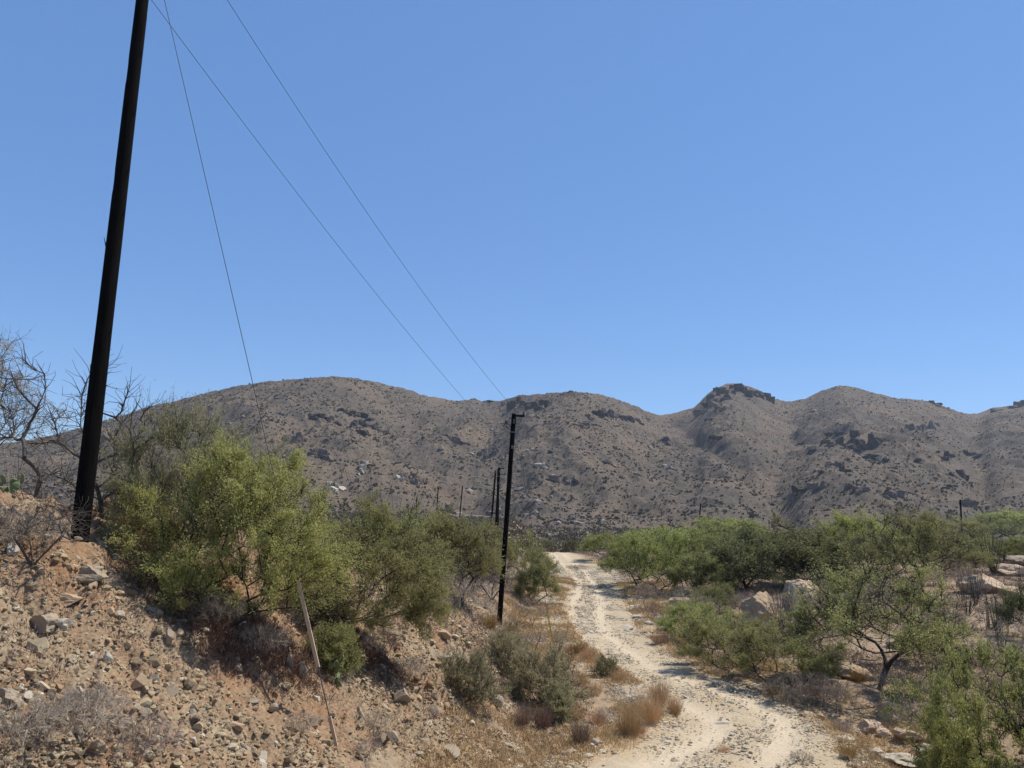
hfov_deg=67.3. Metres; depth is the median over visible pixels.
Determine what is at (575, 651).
grass tuft
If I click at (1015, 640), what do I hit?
bare shrub
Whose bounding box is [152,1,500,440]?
power line
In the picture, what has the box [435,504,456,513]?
rock outcrop
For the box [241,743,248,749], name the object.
stone
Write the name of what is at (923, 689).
bare shrub
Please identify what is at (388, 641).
bare shrub
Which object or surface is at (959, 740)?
mesquite tree
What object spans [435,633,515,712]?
grey green shrub
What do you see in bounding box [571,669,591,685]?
grass tuft
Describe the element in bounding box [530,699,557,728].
grass tuft
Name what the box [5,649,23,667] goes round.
rock
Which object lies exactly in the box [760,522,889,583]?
mesquite tree
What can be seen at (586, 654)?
grass tuft
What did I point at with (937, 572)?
bare shrub
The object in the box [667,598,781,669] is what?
mesquite tree
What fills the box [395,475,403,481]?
rock outcrop
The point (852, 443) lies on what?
rock outcrop
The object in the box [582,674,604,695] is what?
grass tuft
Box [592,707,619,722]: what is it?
bare shrub
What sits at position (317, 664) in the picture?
guy wire
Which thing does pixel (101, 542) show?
rock
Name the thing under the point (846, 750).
grass tuft
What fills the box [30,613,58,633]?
rock
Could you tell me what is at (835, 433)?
rock outcrop
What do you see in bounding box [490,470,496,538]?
power pole
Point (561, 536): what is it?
valley scrub
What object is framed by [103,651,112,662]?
rock
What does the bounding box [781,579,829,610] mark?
boulder
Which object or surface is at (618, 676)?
grass tuft
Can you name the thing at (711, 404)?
rock outcrop
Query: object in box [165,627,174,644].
rock
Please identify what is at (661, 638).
grass tuft
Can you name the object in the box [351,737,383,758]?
bare shrub
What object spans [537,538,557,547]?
mesquite tree
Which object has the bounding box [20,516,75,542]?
bare shrub
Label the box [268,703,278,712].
rock
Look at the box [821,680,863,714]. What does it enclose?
bare shrub
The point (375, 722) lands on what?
bare shrub
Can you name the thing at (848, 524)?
mesquite tree
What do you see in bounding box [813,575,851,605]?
bare shrub
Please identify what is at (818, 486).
rock outcrop
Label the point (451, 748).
rock
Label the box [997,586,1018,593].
boulder
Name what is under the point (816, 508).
power line
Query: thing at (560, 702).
dark shrub
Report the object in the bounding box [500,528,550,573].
mesquite tree
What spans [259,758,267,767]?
stone
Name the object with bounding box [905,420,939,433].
rock outcrop
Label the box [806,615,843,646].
bare shrub
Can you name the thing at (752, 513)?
hill scrub
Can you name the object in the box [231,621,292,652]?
bare shrub
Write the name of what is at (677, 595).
bare shrub
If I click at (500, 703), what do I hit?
rock
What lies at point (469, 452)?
rock outcrop
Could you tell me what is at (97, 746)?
rubble
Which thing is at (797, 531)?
mesquite tree
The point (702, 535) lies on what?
mesquite tree
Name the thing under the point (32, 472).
ocotillo
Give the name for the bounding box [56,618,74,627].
rock
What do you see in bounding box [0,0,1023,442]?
sky
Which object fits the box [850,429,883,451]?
rock outcrop
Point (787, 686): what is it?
bare shrub
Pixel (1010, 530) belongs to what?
mesquite tree
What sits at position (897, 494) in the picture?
rock outcrop
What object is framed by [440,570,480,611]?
bare shrub
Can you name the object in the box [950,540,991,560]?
mesquite tree
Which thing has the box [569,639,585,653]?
grass tuft
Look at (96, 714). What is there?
bare shrub
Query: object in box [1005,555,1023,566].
boulder
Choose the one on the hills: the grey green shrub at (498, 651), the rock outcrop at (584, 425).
the rock outcrop at (584, 425)
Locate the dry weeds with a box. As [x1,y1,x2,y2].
[0,494,597,767]
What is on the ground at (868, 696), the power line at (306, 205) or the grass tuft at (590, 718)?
the grass tuft at (590, 718)
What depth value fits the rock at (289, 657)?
12.03 m
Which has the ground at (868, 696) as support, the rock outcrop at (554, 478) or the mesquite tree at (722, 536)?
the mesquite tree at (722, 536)
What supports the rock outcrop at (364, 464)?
on the hills
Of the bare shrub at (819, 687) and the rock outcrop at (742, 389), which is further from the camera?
the rock outcrop at (742, 389)
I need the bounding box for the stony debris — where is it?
[573,552,1023,767]
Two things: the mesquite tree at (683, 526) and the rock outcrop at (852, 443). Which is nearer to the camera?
the mesquite tree at (683, 526)
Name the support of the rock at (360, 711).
on the ground at (868, 696)
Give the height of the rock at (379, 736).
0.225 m
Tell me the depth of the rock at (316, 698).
11.88 m
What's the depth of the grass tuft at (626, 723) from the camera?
17.01 m
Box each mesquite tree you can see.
[286,485,464,651]
[344,508,466,575]
[395,503,509,604]
[407,499,494,589]
[474,515,520,577]
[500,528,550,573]
[511,540,563,603]
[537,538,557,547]
[560,539,581,549]
[576,531,624,556]
[592,525,671,584]
[610,523,710,592]
[619,522,727,557]
[651,597,735,640]
[653,522,729,551]
[659,547,744,594]
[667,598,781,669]
[672,513,777,541]
[677,522,807,592]
[682,540,702,558]
[684,520,754,549]
[685,580,740,612]
[688,530,723,556]
[712,612,854,691]
[732,513,861,588]
[753,526,851,555]
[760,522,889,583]
[776,534,980,685]
[808,504,937,574]
[809,513,878,565]
[835,491,1002,587]
[879,614,1023,767]
[892,519,965,540]
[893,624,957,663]
[910,511,1009,557]
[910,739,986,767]
[942,513,1023,542]
[946,507,1023,538]
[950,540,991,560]
[959,534,983,558]
[983,579,1023,630]
[990,535,1023,559]
[999,535,1023,556]
[1016,538,1023,551]
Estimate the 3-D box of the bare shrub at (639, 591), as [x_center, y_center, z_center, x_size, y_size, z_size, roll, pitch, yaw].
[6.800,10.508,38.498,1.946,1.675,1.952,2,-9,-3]
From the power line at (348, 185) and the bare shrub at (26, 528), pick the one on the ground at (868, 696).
the bare shrub at (26, 528)
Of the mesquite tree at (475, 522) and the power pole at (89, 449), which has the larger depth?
the mesquite tree at (475, 522)
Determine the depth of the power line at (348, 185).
18.25 m
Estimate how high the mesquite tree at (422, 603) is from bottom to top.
3.193 m
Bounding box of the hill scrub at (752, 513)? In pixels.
[0,377,1023,538]
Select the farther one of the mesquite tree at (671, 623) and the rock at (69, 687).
the mesquite tree at (671, 623)
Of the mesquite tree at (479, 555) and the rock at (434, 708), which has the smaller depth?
the rock at (434, 708)
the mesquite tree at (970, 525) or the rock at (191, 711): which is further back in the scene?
the mesquite tree at (970, 525)
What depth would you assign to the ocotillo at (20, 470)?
17.00 m
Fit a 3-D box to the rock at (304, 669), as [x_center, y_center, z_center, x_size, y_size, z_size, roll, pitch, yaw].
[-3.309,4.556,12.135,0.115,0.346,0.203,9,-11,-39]
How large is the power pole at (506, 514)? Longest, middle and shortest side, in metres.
8.147 x 0.855 x 0.220 m
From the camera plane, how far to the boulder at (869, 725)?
19.55 m
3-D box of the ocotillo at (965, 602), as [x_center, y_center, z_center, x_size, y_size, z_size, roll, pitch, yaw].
[19.881,8.951,33.719,1.986,2.395,0.928,-6,-12,40]
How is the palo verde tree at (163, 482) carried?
on the ground at (868, 696)
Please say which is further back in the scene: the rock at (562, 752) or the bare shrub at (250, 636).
the rock at (562, 752)
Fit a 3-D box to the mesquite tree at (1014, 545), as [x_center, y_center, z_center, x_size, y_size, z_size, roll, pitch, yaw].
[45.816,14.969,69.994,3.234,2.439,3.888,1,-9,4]
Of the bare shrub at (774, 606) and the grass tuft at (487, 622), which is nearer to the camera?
the grass tuft at (487, 622)
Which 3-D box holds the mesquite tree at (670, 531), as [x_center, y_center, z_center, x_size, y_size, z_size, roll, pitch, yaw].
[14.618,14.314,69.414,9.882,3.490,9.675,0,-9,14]
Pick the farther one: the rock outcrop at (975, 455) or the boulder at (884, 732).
the rock outcrop at (975, 455)
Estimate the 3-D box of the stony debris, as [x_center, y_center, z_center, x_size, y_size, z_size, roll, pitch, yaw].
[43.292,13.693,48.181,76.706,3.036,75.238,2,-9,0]
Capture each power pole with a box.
[70,0,148,542]
[459,486,462,521]
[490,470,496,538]
[494,468,503,545]
[497,412,524,624]
[497,469,498,555]
[959,500,962,531]
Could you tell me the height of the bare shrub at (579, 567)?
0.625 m
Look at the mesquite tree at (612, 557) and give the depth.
50.23 m
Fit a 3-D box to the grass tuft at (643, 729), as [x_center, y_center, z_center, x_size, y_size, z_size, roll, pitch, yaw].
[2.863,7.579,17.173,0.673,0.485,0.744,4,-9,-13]
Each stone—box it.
[23,690,31,699]
[36,681,49,689]
[68,658,76,662]
[135,703,140,711]
[141,685,148,691]
[191,703,198,710]
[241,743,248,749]
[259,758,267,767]
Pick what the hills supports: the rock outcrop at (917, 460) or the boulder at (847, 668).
the rock outcrop at (917, 460)
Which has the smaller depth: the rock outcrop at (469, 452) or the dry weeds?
the dry weeds
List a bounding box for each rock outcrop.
[100,426,134,441]
[281,432,307,443]
[282,451,305,466]
[306,448,333,460]
[308,413,341,425]
[326,481,345,493]
[336,408,374,419]
[348,425,368,436]
[350,420,388,434]
[360,461,370,471]
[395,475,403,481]
[398,472,424,484]
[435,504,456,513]
[437,434,471,445]
[462,451,476,454]
[473,447,499,459]
[501,396,529,410]
[528,399,551,409]
[533,462,547,468]
[546,475,578,484]
[576,422,598,428]
[585,407,616,421]
[615,414,644,424]
[661,436,670,444]
[693,399,725,417]
[701,387,730,408]
[707,434,723,441]
[713,383,762,397]
[753,391,774,403]
[791,484,807,492]
[796,442,816,455]
[806,481,826,492]
[820,436,862,452]
[824,431,843,436]
[830,461,851,471]
[844,483,869,493]
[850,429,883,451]
[862,452,889,462]
[883,489,919,499]
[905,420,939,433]
[913,458,922,463]
[941,451,954,460]
[941,484,957,489]
[948,469,973,488]
[958,499,989,512]
[963,449,982,458]
[1009,400,1023,408]
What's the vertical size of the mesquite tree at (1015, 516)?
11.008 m
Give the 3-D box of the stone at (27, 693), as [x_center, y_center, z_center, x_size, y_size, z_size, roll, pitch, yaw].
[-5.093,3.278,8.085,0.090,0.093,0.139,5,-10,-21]
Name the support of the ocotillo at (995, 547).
on the ground at (868, 696)
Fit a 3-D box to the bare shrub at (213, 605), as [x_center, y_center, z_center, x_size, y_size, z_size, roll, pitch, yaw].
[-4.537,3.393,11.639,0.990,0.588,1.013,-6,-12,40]
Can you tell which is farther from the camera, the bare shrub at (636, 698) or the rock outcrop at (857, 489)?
the rock outcrop at (857, 489)
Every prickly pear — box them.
[0,474,24,492]
[328,655,343,688]
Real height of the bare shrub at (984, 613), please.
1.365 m
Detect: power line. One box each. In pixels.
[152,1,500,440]
[227,0,515,410]
[701,501,952,508]
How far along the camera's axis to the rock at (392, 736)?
12.29 m
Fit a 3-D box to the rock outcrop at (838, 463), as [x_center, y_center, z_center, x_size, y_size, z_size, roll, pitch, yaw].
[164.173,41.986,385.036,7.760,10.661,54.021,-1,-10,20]
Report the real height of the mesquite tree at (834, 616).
4.429 m
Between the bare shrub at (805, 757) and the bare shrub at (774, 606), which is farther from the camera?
the bare shrub at (774, 606)
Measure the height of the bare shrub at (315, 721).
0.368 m
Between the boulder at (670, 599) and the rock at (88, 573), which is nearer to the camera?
the rock at (88, 573)
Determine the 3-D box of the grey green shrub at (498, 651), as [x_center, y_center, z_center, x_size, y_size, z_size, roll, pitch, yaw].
[-0.158,6.990,20.501,1.651,1.867,1.982,8,-11,-36]
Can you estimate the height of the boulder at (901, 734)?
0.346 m
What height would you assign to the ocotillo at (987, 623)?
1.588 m
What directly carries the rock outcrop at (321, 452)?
on the hills
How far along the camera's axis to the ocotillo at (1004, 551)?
56.60 m
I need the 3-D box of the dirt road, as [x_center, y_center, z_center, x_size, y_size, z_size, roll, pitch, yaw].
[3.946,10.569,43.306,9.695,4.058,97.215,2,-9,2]
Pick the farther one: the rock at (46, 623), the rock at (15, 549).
the rock at (15, 549)
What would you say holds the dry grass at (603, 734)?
on the ground at (868, 696)
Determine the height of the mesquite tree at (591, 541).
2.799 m
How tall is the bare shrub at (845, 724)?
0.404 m
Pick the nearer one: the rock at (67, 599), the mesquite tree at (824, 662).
the rock at (67, 599)
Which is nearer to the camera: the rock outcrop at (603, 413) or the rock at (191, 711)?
the rock at (191, 711)
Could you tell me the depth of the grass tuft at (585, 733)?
16.31 m
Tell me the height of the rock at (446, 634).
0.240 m
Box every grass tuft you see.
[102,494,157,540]
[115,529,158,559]
[478,610,501,629]
[502,618,519,634]
[503,698,538,727]
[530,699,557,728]
[558,645,577,661]
[564,713,597,743]
[568,701,589,719]
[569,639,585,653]
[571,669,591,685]
[579,646,595,658]
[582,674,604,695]
[584,707,608,724]
[608,666,629,679]
[612,693,654,735]
[627,685,671,725]
[633,714,652,734]
[645,628,670,644]
[646,670,672,705]
[662,691,685,716]
[715,741,731,752]
[765,684,779,694]
[832,737,860,759]
[848,665,870,682]
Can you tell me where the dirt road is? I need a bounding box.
[542,552,847,767]
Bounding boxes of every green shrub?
[300,617,367,685]
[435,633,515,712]
[485,611,534,678]
[503,626,599,709]
[589,645,619,677]
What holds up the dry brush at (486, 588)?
on the ground at (868, 696)
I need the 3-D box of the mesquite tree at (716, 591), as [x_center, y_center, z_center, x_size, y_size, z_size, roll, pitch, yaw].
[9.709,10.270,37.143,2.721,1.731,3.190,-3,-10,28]
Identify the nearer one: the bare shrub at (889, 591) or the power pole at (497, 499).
the bare shrub at (889, 591)
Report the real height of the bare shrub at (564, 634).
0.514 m
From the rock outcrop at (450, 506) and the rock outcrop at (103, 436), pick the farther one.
the rock outcrop at (103, 436)
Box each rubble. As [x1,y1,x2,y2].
[0,486,589,767]
[1,378,1022,539]
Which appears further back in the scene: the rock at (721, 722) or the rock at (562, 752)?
the rock at (721, 722)
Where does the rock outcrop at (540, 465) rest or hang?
on the hills
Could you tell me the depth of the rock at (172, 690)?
9.68 m
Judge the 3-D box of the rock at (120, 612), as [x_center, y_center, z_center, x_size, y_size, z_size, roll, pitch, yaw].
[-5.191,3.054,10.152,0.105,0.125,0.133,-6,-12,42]
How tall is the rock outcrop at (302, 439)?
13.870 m
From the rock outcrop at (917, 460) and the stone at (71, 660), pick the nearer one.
the stone at (71, 660)
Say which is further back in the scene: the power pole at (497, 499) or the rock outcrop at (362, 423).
the rock outcrop at (362, 423)
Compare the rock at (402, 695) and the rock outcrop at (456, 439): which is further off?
the rock outcrop at (456, 439)
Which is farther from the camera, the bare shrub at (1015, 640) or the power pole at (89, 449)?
the bare shrub at (1015, 640)
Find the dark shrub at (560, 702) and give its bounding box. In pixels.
[533,670,579,724]
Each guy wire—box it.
[164,0,338,753]
[515,432,552,643]
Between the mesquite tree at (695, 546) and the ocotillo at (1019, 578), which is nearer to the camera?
the ocotillo at (1019, 578)
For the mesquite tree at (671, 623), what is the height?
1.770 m
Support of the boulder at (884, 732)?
on the ground at (868, 696)
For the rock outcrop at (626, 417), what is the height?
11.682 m
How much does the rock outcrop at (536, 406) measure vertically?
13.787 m
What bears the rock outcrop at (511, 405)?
on the hills
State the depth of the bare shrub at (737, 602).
34.97 m
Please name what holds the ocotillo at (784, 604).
on the ground at (868, 696)
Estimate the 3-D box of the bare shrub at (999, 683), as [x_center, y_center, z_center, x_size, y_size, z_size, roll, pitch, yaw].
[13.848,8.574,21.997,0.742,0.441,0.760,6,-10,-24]
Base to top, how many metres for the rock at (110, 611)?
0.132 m
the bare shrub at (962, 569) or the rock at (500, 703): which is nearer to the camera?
the rock at (500, 703)
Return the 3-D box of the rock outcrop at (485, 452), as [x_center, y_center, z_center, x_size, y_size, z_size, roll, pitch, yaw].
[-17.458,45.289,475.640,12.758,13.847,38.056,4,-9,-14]
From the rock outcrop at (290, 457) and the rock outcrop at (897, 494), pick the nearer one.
the rock outcrop at (897, 494)
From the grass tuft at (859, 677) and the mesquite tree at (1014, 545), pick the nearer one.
the grass tuft at (859, 677)
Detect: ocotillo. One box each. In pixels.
[3,444,43,491]
[10,445,60,492]
[335,460,408,606]
[344,466,459,603]
[763,566,804,627]
[940,563,991,615]
[960,561,983,604]
[976,522,1004,575]
[981,594,989,629]
[985,581,1009,653]
[993,533,1006,563]
[1007,560,1023,593]
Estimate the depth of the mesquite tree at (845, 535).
55.12 m
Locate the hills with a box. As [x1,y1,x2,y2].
[0,376,1023,540]
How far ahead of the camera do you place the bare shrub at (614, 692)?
20.01 m
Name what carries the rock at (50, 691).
on the ground at (868, 696)
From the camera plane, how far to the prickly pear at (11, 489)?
14.84 m
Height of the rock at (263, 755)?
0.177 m
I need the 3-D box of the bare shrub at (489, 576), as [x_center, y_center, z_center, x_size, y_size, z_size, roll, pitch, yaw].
[-1.656,7.063,28.366,2.876,2.073,3.107,-4,-11,32]
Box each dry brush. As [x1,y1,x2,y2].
[353,551,538,652]
[553,543,1023,767]
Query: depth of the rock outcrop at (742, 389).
782.04 m
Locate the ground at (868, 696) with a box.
[0,488,1023,767]
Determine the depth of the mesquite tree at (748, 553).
43.64 m
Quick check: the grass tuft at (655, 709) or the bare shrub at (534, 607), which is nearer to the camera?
the grass tuft at (655, 709)
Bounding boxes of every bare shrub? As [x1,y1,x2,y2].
[0,491,100,565]
[0,499,70,548]
[0,691,75,749]
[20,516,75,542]
[29,681,139,747]
[59,681,121,714]
[94,708,187,764]
[182,590,246,626]
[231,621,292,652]
[279,709,322,734]
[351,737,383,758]
[354,706,398,735]
[360,629,404,654]
[387,653,428,679]
[408,578,456,617]
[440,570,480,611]
[442,550,508,593]
[467,567,516,599]
[513,593,553,625]
[521,631,547,646]
[549,632,569,640]
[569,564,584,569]
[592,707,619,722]
[604,686,627,699]
[623,693,650,706]
[630,580,664,608]
[665,586,702,615]
[682,593,723,614]
[727,586,754,613]
[760,591,799,631]
[766,670,812,706]
[788,748,814,764]
[794,667,844,710]
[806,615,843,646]
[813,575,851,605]
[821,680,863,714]
[829,719,855,732]
[850,581,885,607]
[862,667,909,694]
[877,579,916,605]
[887,700,925,732]
[896,673,942,699]
[918,560,951,584]
[922,655,944,666]
[927,610,968,622]
[943,563,978,580]
[971,601,1023,632]
[977,615,1023,665]
[984,678,1005,688]
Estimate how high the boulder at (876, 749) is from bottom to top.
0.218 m
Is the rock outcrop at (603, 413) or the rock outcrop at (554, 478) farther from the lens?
the rock outcrop at (603, 413)
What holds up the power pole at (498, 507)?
on the ground at (868, 696)
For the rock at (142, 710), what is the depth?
8.99 m
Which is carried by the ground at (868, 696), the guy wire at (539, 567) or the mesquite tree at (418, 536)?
the mesquite tree at (418, 536)
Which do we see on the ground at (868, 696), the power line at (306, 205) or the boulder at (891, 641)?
the boulder at (891, 641)
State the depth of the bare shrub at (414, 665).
15.24 m
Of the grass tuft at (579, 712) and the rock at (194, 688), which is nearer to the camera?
the rock at (194, 688)
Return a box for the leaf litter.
[93,541,440,730]
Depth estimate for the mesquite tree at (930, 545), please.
40.03 m
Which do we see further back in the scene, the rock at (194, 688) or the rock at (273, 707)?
the rock at (273, 707)
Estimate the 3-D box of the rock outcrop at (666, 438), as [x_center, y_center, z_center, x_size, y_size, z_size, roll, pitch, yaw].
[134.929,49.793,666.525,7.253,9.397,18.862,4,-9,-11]
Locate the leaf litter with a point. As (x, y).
(236, 643)
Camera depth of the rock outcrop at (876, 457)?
447.40 m
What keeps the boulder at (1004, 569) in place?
on the ground at (868, 696)
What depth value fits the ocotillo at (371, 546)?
17.49 m
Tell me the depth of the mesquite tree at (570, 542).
97.64 m
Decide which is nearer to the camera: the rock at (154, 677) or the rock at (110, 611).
the rock at (154, 677)
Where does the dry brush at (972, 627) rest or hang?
on the ground at (868, 696)
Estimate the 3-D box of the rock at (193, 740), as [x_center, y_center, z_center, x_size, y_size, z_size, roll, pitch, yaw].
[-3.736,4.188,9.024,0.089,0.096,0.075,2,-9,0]
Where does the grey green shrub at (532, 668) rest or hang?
on the ground at (868, 696)
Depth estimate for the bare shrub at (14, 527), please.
9.94 m
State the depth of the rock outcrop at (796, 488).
361.10 m
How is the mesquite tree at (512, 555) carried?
on the ground at (868, 696)
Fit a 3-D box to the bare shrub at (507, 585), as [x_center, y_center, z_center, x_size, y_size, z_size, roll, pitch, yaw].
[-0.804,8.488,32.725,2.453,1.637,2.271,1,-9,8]
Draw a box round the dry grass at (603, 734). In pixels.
[395,576,929,767]
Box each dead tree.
[0,333,77,499]
[10,346,188,519]
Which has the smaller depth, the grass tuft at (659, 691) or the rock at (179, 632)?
the rock at (179, 632)
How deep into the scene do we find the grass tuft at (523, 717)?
17.09 m
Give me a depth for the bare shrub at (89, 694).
8.41 m
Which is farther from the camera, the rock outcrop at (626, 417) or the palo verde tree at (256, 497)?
the rock outcrop at (626, 417)
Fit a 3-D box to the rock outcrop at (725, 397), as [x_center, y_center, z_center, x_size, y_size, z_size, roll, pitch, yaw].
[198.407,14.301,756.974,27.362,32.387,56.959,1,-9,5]
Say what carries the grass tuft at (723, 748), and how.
on the ground at (868, 696)
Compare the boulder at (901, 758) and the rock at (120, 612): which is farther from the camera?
the boulder at (901, 758)
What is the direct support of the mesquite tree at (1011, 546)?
on the ground at (868, 696)
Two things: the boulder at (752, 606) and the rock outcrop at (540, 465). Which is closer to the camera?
the boulder at (752, 606)
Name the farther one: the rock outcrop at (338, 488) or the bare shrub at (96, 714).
the rock outcrop at (338, 488)
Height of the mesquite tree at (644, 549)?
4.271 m
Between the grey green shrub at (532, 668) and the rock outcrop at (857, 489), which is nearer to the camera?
the grey green shrub at (532, 668)
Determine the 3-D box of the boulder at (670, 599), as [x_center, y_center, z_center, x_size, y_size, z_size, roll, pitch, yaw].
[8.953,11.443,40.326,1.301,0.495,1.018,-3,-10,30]
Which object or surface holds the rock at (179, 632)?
on the ground at (868, 696)
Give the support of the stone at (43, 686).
on the ground at (868, 696)
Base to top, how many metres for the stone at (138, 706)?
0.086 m
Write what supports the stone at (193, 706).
on the ground at (868, 696)
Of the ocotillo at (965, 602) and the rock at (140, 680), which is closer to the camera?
the rock at (140, 680)
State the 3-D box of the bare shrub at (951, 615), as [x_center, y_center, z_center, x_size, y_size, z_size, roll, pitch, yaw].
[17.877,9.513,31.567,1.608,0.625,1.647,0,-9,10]
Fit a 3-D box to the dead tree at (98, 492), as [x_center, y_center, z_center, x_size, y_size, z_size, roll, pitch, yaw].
[-7.081,0.844,13.196,3.194,3.032,1.694,2,-9,0]
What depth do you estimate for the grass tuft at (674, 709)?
19.01 m
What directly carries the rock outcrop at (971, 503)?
on the hills
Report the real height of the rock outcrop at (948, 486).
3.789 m
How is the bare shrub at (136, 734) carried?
on the ground at (868, 696)
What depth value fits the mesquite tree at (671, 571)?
43.65 m
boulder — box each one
[669,597,690,604]
[741,591,777,621]
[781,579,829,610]
[831,662,872,680]
[857,719,883,732]
[869,747,881,754]
[875,728,891,738]
[877,701,907,721]
[880,752,919,766]
[885,633,925,647]
[892,727,924,741]
[955,573,1004,594]
[989,563,1023,576]
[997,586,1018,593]
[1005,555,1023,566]
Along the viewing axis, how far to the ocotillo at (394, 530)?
19.16 m
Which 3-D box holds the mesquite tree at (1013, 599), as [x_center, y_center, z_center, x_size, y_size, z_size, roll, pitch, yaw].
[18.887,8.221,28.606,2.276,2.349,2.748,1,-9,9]
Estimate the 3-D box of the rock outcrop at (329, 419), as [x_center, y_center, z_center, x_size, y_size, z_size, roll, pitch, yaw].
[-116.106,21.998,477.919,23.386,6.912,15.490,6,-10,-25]
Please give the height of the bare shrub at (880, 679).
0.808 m
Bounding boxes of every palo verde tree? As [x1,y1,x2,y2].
[63,379,321,553]
[91,426,374,628]
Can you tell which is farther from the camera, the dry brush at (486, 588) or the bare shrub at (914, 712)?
the dry brush at (486, 588)
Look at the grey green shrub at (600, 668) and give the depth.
22.85 m
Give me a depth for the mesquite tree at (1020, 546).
64.30 m
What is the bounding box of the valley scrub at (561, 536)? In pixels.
[220,511,1021,552]
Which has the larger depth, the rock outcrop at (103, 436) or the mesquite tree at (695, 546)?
the rock outcrop at (103, 436)
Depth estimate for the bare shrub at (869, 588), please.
36.13 m
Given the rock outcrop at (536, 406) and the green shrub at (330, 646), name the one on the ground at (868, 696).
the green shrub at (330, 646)
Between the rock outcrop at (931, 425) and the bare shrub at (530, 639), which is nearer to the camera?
the bare shrub at (530, 639)
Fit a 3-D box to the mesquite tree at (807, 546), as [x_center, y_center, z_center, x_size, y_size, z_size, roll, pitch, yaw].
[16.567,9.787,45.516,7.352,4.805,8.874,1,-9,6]
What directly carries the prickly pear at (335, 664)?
on the ground at (868, 696)
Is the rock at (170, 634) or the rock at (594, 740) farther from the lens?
the rock at (594, 740)
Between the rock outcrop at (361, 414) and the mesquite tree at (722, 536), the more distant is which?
the rock outcrop at (361, 414)
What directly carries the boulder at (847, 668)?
on the ground at (868, 696)
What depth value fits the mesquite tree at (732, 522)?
90.75 m
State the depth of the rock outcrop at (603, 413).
565.06 m
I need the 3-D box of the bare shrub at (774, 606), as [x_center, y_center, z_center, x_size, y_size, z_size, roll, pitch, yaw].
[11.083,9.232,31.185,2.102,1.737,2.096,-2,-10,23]
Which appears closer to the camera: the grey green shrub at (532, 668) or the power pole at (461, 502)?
the grey green shrub at (532, 668)
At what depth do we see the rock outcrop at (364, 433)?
459.30 m
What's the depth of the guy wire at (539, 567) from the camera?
27.58 m
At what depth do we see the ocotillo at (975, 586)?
36.23 m
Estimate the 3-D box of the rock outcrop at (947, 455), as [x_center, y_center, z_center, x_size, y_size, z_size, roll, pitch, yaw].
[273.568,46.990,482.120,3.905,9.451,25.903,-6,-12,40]
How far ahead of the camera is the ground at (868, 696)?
11.40 m
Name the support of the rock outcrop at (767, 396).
on the hills
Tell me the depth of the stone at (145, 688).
9.28 m
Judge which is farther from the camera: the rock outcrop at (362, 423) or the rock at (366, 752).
the rock outcrop at (362, 423)
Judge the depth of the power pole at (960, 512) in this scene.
111.01 m
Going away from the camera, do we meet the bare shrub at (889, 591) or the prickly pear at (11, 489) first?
the prickly pear at (11, 489)
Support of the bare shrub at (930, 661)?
on the ground at (868, 696)
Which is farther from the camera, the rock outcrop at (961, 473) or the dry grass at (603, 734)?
the rock outcrop at (961, 473)
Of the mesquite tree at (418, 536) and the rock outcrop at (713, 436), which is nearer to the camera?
the mesquite tree at (418, 536)
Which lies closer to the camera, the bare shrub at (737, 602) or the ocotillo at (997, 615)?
the ocotillo at (997, 615)
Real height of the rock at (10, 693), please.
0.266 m
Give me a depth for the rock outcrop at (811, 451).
497.00 m
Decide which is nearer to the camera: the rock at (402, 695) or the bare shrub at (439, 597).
the rock at (402, 695)
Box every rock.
[0,687,24,709]
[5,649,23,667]
[7,541,19,555]
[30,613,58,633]
[47,688,55,699]
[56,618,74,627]
[59,592,85,606]
[64,685,79,699]
[73,564,108,583]
[96,540,107,548]
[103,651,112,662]
[107,606,114,615]
[116,610,124,618]
[130,673,147,689]
[139,708,152,718]
[147,673,159,684]
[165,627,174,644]
[165,684,178,696]
[176,628,183,636]
[189,709,196,713]
[190,737,196,744]
[191,680,197,691]
[257,751,266,760]
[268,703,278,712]
[286,655,293,670]
[297,661,307,679]
[313,695,319,701]
[357,706,364,719]
[357,749,367,755]
[374,732,385,745]
[386,730,398,743]
[393,688,411,703]
[428,704,439,715]
[438,629,451,639]
[444,744,459,758]
[492,695,502,707]
[560,749,572,754]
[591,738,598,745]
[617,625,632,629]
[714,721,728,724]
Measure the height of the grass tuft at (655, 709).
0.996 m
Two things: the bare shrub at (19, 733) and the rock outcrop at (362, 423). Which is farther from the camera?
the rock outcrop at (362, 423)
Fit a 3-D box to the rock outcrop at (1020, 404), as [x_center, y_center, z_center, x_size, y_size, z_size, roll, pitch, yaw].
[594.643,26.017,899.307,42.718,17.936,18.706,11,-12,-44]
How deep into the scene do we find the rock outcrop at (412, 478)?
367.81 m
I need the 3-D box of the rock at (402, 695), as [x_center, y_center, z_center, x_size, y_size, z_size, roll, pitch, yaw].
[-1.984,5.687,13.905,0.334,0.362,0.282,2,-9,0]
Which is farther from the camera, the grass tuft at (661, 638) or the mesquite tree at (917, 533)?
the mesquite tree at (917, 533)

